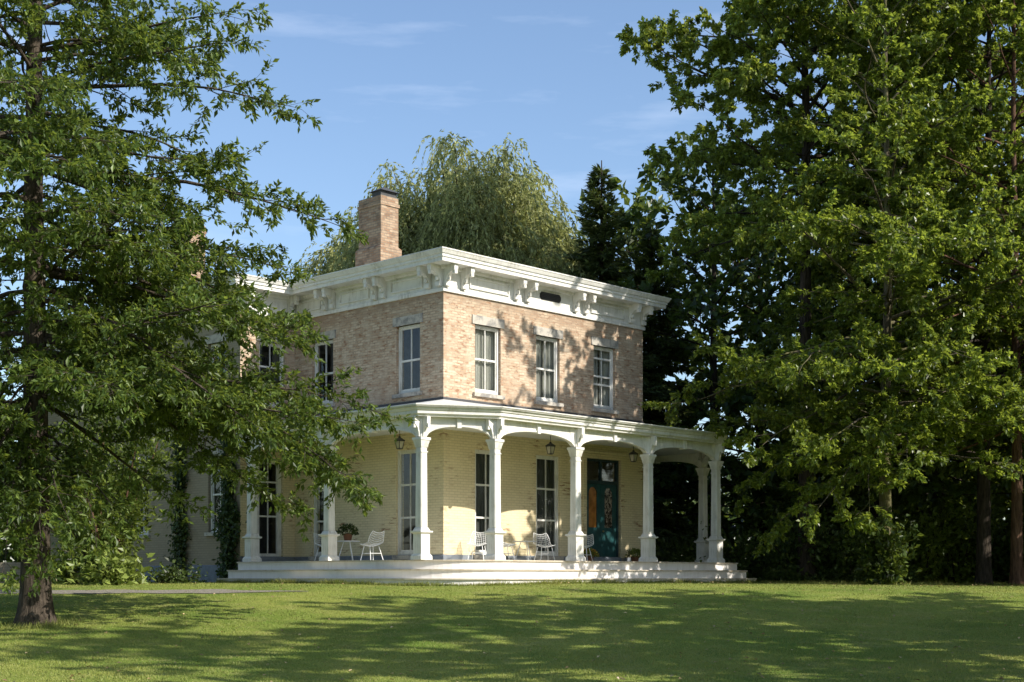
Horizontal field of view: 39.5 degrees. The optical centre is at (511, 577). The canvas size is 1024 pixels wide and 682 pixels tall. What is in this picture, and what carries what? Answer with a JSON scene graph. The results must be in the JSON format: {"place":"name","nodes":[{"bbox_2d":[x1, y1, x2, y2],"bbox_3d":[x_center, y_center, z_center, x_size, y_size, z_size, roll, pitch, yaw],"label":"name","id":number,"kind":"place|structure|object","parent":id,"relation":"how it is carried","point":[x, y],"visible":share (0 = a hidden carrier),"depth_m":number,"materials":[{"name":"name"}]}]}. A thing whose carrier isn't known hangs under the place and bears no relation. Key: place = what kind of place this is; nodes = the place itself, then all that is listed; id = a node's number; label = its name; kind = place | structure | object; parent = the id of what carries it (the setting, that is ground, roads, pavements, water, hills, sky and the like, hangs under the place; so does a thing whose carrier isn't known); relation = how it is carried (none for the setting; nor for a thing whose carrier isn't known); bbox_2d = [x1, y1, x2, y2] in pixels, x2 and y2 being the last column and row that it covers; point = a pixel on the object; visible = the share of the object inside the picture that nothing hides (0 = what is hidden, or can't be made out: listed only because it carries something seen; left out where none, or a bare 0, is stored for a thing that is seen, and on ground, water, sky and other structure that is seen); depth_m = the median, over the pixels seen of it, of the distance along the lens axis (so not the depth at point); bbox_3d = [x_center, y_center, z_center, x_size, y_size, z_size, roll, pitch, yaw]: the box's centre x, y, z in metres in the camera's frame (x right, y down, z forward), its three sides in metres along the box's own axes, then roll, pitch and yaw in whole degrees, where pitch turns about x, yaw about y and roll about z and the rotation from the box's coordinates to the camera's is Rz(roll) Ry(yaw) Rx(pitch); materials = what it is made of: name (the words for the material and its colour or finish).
{"place":"outdoors","nodes":[
{"label":"outdoors","id":0,"kind":"place"},
{"bbox_2d":[0,589,288,593],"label":"path","id":1,"kind":"structure","parent":0,"point":[138,591],"depth_m":34.98,"materials":[{"name":"grey concrete"}]},
{"bbox_2d":[0,578,1023,681],"bbox_3d":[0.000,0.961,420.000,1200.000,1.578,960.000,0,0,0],"label":"lawn","id":2,"kind":"structure","parent":0,"point":[662,608],"depth_m":27.92,"materials":[{"name":"plant"}]},
{"bbox_2d":[0,245,23,560],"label":"woodland tree","id":3,"kind":"object","parent":2,"relation":"on","point":[22,298],"depth_m":62.91,"materials":[{"name":"green plant"}]},
{"bbox_2d":[0,562,56,582],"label":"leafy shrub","id":4,"kind":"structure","parent":2,"relation":"on","point":[7,567],"depth_m":42.00,"materials":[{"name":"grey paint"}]},
{"bbox_2d":[51,540,85,583],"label":"leafy shrub","id":5,"kind":"object","parent":2,"relation":"on","point":[64,574],"visible":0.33,"depth_m":39.17,"materials":[{"name":"green plant"}]},
{"bbox_2d":[6,404,190,573],"bbox_3d":[-11.645,-2.519,39.559,5.206,5.662,5.284,0,0,0],"label":"tree","id":6,"kind":"object","parent":2,"relation":"on","point":[157,455],"visible":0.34,"depth_m":39.32,"materials":[{"name":"green plant"}]},
{"bbox_2d":[57,541,162,585],"bbox_3d":[-10.902,-0.283,38.521,2.687,1.404,2.600,0,0,0],"label":"leafy shrub","id":7,"kind":"object","parent":2,"relation":"on","point":[122,570],"visible":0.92,"depth_m":38.09,"materials":[{"name":"green plant"}]},
{"bbox_2d":[140,557,207,583],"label":"leafy shrub","id":8,"kind":"object","parent":2,"relation":"on","point":[166,575],"visible":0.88,"depth_m":40.33,"materials":[{"name":"green plant"}]},
{"bbox_2d":[0,0,416,626],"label":"oak tree","id":9,"kind":"object","parent":2,"relation":"on","point":[142,378],"visible":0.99,"depth_m":28.12,"materials":[{"name":"green plant"}]},
{"bbox_2d":[288,199,411,279],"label":"willow tree","id":10,"kind":"object","parent":2,"relation":"on","point":[329,252],"depth_m":64.21,"materials":[{"name":"green plant"}]},
{"bbox_2d":[46,187,756,584],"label":"house","id":11,"kind":"structure","parent":2,"relation":"on","point":[490,375],"depth_m":43.42,"materials":[{"name":"brick"}]},
{"bbox_2d":[130,456,149,538],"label":"window","id":12,"kind":"structure","parent":11,"relation":"in","point":[142,528],"depth_m":48.55,"materials":[{"name":"white paint"}]},
{"bbox_2d":[163,442,194,574],"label":"ivy","id":13,"kind":"object","parent":11,"relation":"attached to","point":[179,539],"visible":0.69,"depth_m":46.41,"materials":[{"name":"green plant"}]},
{"bbox_2d":[204,448,222,535],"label":"window","id":14,"kind":"structure","parent":11,"relation":"in","point":[215,492],"depth_m":45.63,"materials":[{"name":"white paint"}]},
{"bbox_2d":[205,332,227,362],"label":"window","id":15,"kind":"structure","parent":11,"relation":"in","point":[215,338],"depth_m":45.36,"materials":[{"name":"grey glass"}]},
{"bbox_2d":[210,434,246,577],"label":"ivy","id":16,"kind":"object","parent":11,"relation":"attached to","point":[228,528],"visible":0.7,"depth_m":44.47,"materials":[{"name":"green plant"}]},
{"bbox_2d":[257,459,280,556],"bbox_3d":[-7.766,-2.150,45.299,0.120,3.234,0.994,0,0,44],"label":"french door","id":17,"kind":"structure","parent":11,"relation":"in","point":[278,482],"depth_m":45.52,"materials":[{"name":"white paint"}]},
{"bbox_2d":[256,336,287,407],"bbox_3d":[-7.679,-6.515,45.323,0.393,2.390,1.260,0,0,44],"label":"window","id":18,"kind":"structure","parent":11,"relation":"in","point":[276,358],"depth_m":45.47,"materials":[{"name":"white paint"}]},
{"bbox_2d":[308,474,323,559],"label":"window","id":19,"kind":"structure","parent":11,"relation":"in","point":[316,521],"depth_m":45.23,"materials":[{"name":"white paint"}]},
{"bbox_2d":[313,533,320,560],"bbox_3d":[-5.625,-0.912,42.880,0.562,0.878,0.580,0,0,44],"label":"wire chair","id":20,"kind":"object","parent":11,"relation":"on","point":[315,542],"visible":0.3,"depth_m":42.85,"materials":[{"name":"white metal"}]},
{"bbox_2d":[309,330,335,408],"bbox_3d":[-5.878,-6.515,44.951,1.310,2.390,0.397,0,0,44],"label":"window","id":21,"kind":"structure","parent":11,"relation":"in","point":[331,334],"depth_m":44.94,"materials":[{"name":"white paint"}]},
{"bbox_2d":[337,541,359,559],"bbox_3d":[-4.851,-0.774,42.127,0.744,0.604,0.744,0,0,44],"label":"garden table","id":22,"kind":"object","parent":11,"relation":"on","point":[350,546],"visible":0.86,"depth_m":41.97,"materials":[{"name":"white metal"}]},
{"bbox_2d":[336,523,358,540],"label":"potted plant","id":23,"kind":"object","parent":22,"relation":"on","point":[347,536],"visible":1,"depth_m":42.02,"materials":[{"name":"green plant"}]},
{"bbox_2d":[360,531,384,559],"bbox_3d":[-4.041,-0.912,41.339,0.562,0.878,0.580,0,0,44],"label":"wire chair","id":24,"kind":"object","parent":11,"relation":"on","point":[372,545],"visible":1,"depth_m":41.27,"materials":[{"name":"white metal"}]},
{"bbox_2d":[394,430,404,449],"bbox_3d":[-3.204,-3.954,40.665,0.232,0.612,0.232,0,0,44],"label":"porch lantern","id":25,"kind":"object","parent":11,"relation":"hanging from","point":[399,443],"visible":0.91,"depth_m":40.62,"materials":[{"name":"black metal"}]},
{"bbox_2d":[392,449,415,558],"bbox_3d":[-3.004,-2.153,42.125,1.250,3.227,0.353,0,0,44],"label":"window","id":26,"kind":"structure","parent":11,"relation":"in","point":[402,554],"depth_m":42.31,"materials":[{"name":"white paint"}]},
{"bbox_2d":[392,313,422,398],"bbox_3d":[-2.991,-6.515,42.139,1.310,2.390,0.391,0,0,44],"label":"window","id":27,"kind":"structure","parent":11,"relation":"in","point":[416,318],"depth_m":42.17,"materials":[{"name":"white paint"}]},
{"bbox_2d":[467,531,486,559],"bbox_3d":[-0.973,-0.912,40.972,0.580,0.878,0.562,0,0,14],"label":"wire chair","id":28,"kind":"object","parent":11,"relation":"on","point":[477,544],"visible":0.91,"depth_m":41.11,"materials":[{"name":"white metal"}]},
{"bbox_2d":[473,449,489,558],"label":"window","id":29,"kind":"structure","parent":11,"relation":"in","point":[482,457],"depth_m":42.38,"materials":[{"name":"white paint"}]},
{"bbox_2d":[472,314,504,399],"bbox_3d":[-0.791,-6.515,42.370,0.399,2.390,1.330,0,0,44],"label":"window","id":30,"kind":"structure","parent":11,"relation":"in","point":[486,338],"depth_m":42.54,"materials":[{"name":"white paint"}]},
{"bbox_2d":[503,542,514,559],"bbox_3d":[-0.241,-0.912,41.721,0.562,0.878,0.580,0,0,-21],"label":"wire chair","id":31,"kind":"object","parent":11,"relation":"on","point":[505,545],"visible":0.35,"depth_m":41.60,"materials":[{"name":"white metal"}]},
{"bbox_2d":[512,541,536,559],"bbox_3d":[0.381,-0.774,42.200,0.744,0.604,0.744,0,0,44],"label":"garden table","id":32,"kind":"object","parent":11,"relation":"on","point":[526,546],"visible":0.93,"depth_m":42.07,"materials":[{"name":"white metal"}]},
{"bbox_2d":[533,533,554,559],"bbox_3d":[0.961,-0.912,42.836,0.580,0.878,0.562,0,0,-26],"label":"wire chair","id":33,"kind":"object","parent":11,"relation":"on","point":[541,545],"visible":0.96,"depth_m":42.94,"materials":[{"name":"white metal"}]},
{"bbox_2d":[533,326,563,406],"bbox_3d":[1.038,-6.515,44.245,0.391,2.390,1.330,0,0,44],"label":"window","id":34,"kind":"structure","parent":11,"relation":"in","point":[549,345],"depth_m":44.42,"materials":[{"name":"white paint"}]},
{"bbox_2d":[535,455,563,559],"bbox_3d":[1.051,-2.153,44.233,0.356,3.227,1.270,0,0,44],"label":"window","id":35,"kind":"structure","parent":11,"relation":"in","point":[546,466],"depth_m":44.42,"materials":[{"name":"glass"}]},
{"bbox_2d":[545,435,555,454],"bbox_3d":[1.143,-3.954,42.338,0.232,0.612,0.232,0,0,44],"label":"porch lantern","id":36,"kind":"object","parent":11,"relation":"hanging from","point":[550,447],"visible":0.94,"depth_m":42.30,"materials":[{"name":"black metal"}]},
{"bbox_2d":[583,534,593,560],"bbox_3d":[2.205,-0.912,44.162,0.580,0.878,0.562,0,0,24],"label":"wire chair","id":37,"kind":"object","parent":11,"relation":"on","point":[586,547],"visible":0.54,"depth_m":44.20,"materials":[{"name":"white metal"}]},
{"bbox_2d":[583,547,599,560],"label":"potted plant","id":38,"kind":"object","parent":11,"relation":"on","point":[594,553],"visible":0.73,"depth_m":44.62,"materials":[{"name":"green plant"}]},
{"bbox_2d":[591,336,618,413],"bbox_3d":[2.912,-6.515,46.176,0.397,2.390,1.330,0,0,44],"label":"window","id":39,"kind":"structure","parent":11,"relation":"in","point":[603,407],"depth_m":46.31,"materials":[{"name":"white paint"}]},
{"bbox_2d":[624,548,640,561],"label":"potted plant","id":40,"kind":"object","parent":11,"relation":"on","point":[632,556],"visible":0.86,"depth_m":46.31,"materials":[{"name":"green plant"}]},
{"bbox_2d":[629,446,637,461],"bbox_3d":[3.841,-3.954,45.112,0.232,0.612,0.232,0,0,44],"label":"porch lantern","id":41,"kind":"object","parent":11,"relation":"hanging from","point":[633,454],"visible":0.95,"depth_m":45.07,"materials":[{"name":"black metal"}]},
{"bbox_2d":[324,128,621,283],"bbox_3d":[-1.683,-9.002,60.046,13.392,19.172,13.698,0,0,19],"label":"willow tree","id":42,"kind":"object","parent":2,"relation":"on","point":[473,210],"visible":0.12,"depth_m":56.90,"materials":[{"name":"green plant"}]},
{"bbox_2d":[0,394,1005,576],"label":"distant wood","id":43,"kind":"object","parent":2,"relation":"on","point":[9,552],"visible":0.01,"depth_m":81.44,"materials":[{"name":"green plant"}]},
{"bbox_2d":[562,160,696,550],"bbox_3d":[3.535,-7.923,55.873,8.130,16.900,8.178,0,0,0],"label":"spruce tree","id":44,"kind":"object","parent":2,"relation":"on","point":[595,259],"visible":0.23,"depth_m":55.64,"materials":[{"name":"green plant"}]},
{"bbox_2d":[572,163,776,544],"bbox_3d":[5.914,-8.666,62.866,13.144,18.572,13.195,0,0,16],"label":"woodland tree","id":45,"kind":"object","parent":2,"relation":"on","point":[645,208],"visible":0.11,"depth_m":61.63,"materials":[{"name":"green plant"}]},
{"bbox_2d":[628,226,735,557],"bbox_3d":[5.676,-6.962,57.646,7.282,15.015,7.068,0,0,0],"label":"spruce tree","id":46,"kind":"object","parent":2,"relation":"on","point":[667,367],"visible":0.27,"depth_m":57.44,"materials":[{"name":"green plant"}]},
{"bbox_2d":[655,529,708,561],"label":"woodland shrub","id":47,"kind":"object","parent":2,"relation":"on","point":[668,554],"visible":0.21,"depth_m":50.11,"materials":[{"name":"green plant"}]},
{"bbox_2d":[603,115,845,552],"bbox_3d":[8.186,-8.947,56.699,11.658,19.010,11.746,0,0,-6],"label":"woodland tree","id":48,"kind":"object","parent":2,"relation":"on","point":[696,291],"visible":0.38,"depth_m":56.33,"materials":[{"name":"green plant"}]},
{"bbox_2d":[672,521,793,575],"bbox_3d":[7.665,-0.756,49.778,3.625,2.378,4.827,0,0,-29],"label":"woodland shrub","id":49,"kind":"object","parent":2,"relation":"on","point":[727,556],"visible":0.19,"depth_m":48.96,"materials":[{"name":"green plant"}]},
{"bbox_2d":[643,184,891,547],"bbox_3d":[11.103,-8.286,62.127,12.658,17.885,12.706,0,0,-30],"label":"woodland tree","id":50,"kind":"object","parent":2,"relation":"on","point":[778,261],"visible":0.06,"depth_m":61.34,"materials":[{"name":"green plant"}]},
{"bbox_2d":[728,529,833,582],"bbox_3d":[9.117,-0.596,48.349,3.586,2.061,3.711,0,0,0],"label":"woodland shrub","id":51,"kind":"object","parent":2,"relation":"on","point":[760,563],"visible":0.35,"depth_m":48.16,"materials":[{"name":"green plant"}]},
{"bbox_2d":[615,0,1005,580],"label":"maple tree","id":52,"kind":"object","parent":2,"relation":"on","point":[748,84],"visible":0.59,"depth_m":46.15,"materials":[{"name":"green plant"}]},
{"bbox_2d":[747,502,873,581],"bbox_3d":[10.238,-1.030,47.890,4.909,2.938,3.644,0,0,41],"label":"woodland shrub","id":53,"kind":"object","parent":2,"relation":"on","point":[793,536],"visible":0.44,"depth_m":47.30,"materials":[{"name":"green plant"}]},
{"bbox_2d":[637,0,1023,557],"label":"maple tree","id":54,"kind":"object","parent":2,"relation":"on","point":[813,359],"visible":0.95,"depth_m":40.30,"materials":[{"name":"green plant"}]},
{"bbox_2d":[708,246,966,563],"bbox_3d":[13.491,-6.965,56.722,10.751,15.133,10.710,0,0,-6],"label":"woodland tree","id":55,"kind":"object","parent":2,"relation":"on","point":[767,490],"visible":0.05,"depth_m":56.05,"materials":[{"name":"green plant"}]},
{"bbox_2d":[758,567,919,583],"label":"undergrowth","id":56,"kind":"object","parent":2,"relation":"on","point":[768,575],"visible":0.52,"depth_m":47.03,"materials":[{"name":"green plant"}]},
{"bbox_2d":[818,518,914,582],"bbox_3d":[11.531,-0.771,47.727,3.403,2.446,3.784,0,0,-23],"label":"woodland shrub","id":57,"kind":"object","parent":2,"relation":"on","point":[845,555],"visible":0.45,"depth_m":47.06,"materials":[{"name":"green plant"}]},
{"bbox_2d":[731,137,1023,554],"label":"woodland tree","id":58,"kind":"object","parent":2,"relation":"on","point":[898,498],"visible":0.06,"depth_m":51.76,"materials":[{"name":"green plant"}]},
{"bbox_2d":[736,431,1023,583],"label":"thicket","id":59,"kind":"object","parent":2,"relation":"on","point":[968,475],"visible":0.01,"depth_m":61.20,"materials":[{"name":"green plant"}]},
{"bbox_2d":[742,0,1023,581],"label":"maple tree","id":60,"kind":"object","parent":2,"relation":"on","point":[943,472],"visible":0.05,"depth_m":50.80,"materials":[{"name":"green plant"}]},
{"bbox_2d":[845,505,930,584],"bbox_3d":[11.180,-0.845,42.820,2.322,2.574,2.740,0,0,0],"label":"woodland shrub","id":61,"kind":"object","parent":2,"relation":"on","point":[881,562],"visible":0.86,"depth_m":42.40,"materials":[{"name":"green plant"}]},
{"bbox_2d":[772,163,1023,535],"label":"woodland tree","id":62,"kind":"object","parent":2,"relation":"on","point":[951,281],"visible":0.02,"depth_m":60.93,"materials":[{"name":"green plant"}]},
{"bbox_2d":[779,0,1023,584],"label":"maple tree","id":63,"kind":"object","parent":2,"relation":"on","point":[983,573],"visible":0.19,"depth_m":45.08,"materials":[{"name":"green plant"}]},
{"bbox_2d":[832,0,1023,585],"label":"maple tree","id":64,"kind":"object","parent":2,"relation":"on","point":[1004,35],"visible":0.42,"depth_m":43.45,"materials":[{"name":"green plant"}]},
{"bbox_2d":[892,495,966,583],"bbox_3d":[14.067,-1.207,49.364,3.216,3.428,3.598,0,0,23],"label":"woodland shrub","id":65,"kind":"object","parent":2,"relation":"on","point":[926,561],"visible":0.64,"depth_m":48.92,"materials":[{"name":"green plant"}]},
{"bbox_2d":[899,491,1008,583],"bbox_3d":[15.671,-1.288,50.522,3.774,3.616,4.654,0,0,28],"label":"woodland shrub","id":66,"kind":"object","parent":2,"relation":"on","point":[961,570],"visible":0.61,"depth_m":49.52,"materials":[{"name":"green plant"}]},
{"bbox_2d":[903,132,1023,535],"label":"woodland tree","id":67,"kind":"object","parent":2,"relation":"on","point":[1003,485],"visible":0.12,"depth_m":49.50,"materials":[{"name":"green plant"}]},
{"bbox_2d":[992,523,1023,573],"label":"woodland shrub","id":68,"kind":"object","parent":2,"relation":"on","point":[1004,552],"visible":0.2,"depth_m":48.73,"materials":[{"name":"green plant"}]},
{"bbox_2d":[0,0,1023,561],"label":"sky","id":69,"kind":"structure","parent":0,"point":[387,76],"materials":[{"name":"blue"}]},
{"bbox_2d":[2,581,1023,681],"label":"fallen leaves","id":70,"kind":"object","parent":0,"point":[71,676],"visible":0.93,"depth_m":26.97,"materials":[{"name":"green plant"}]}
]}

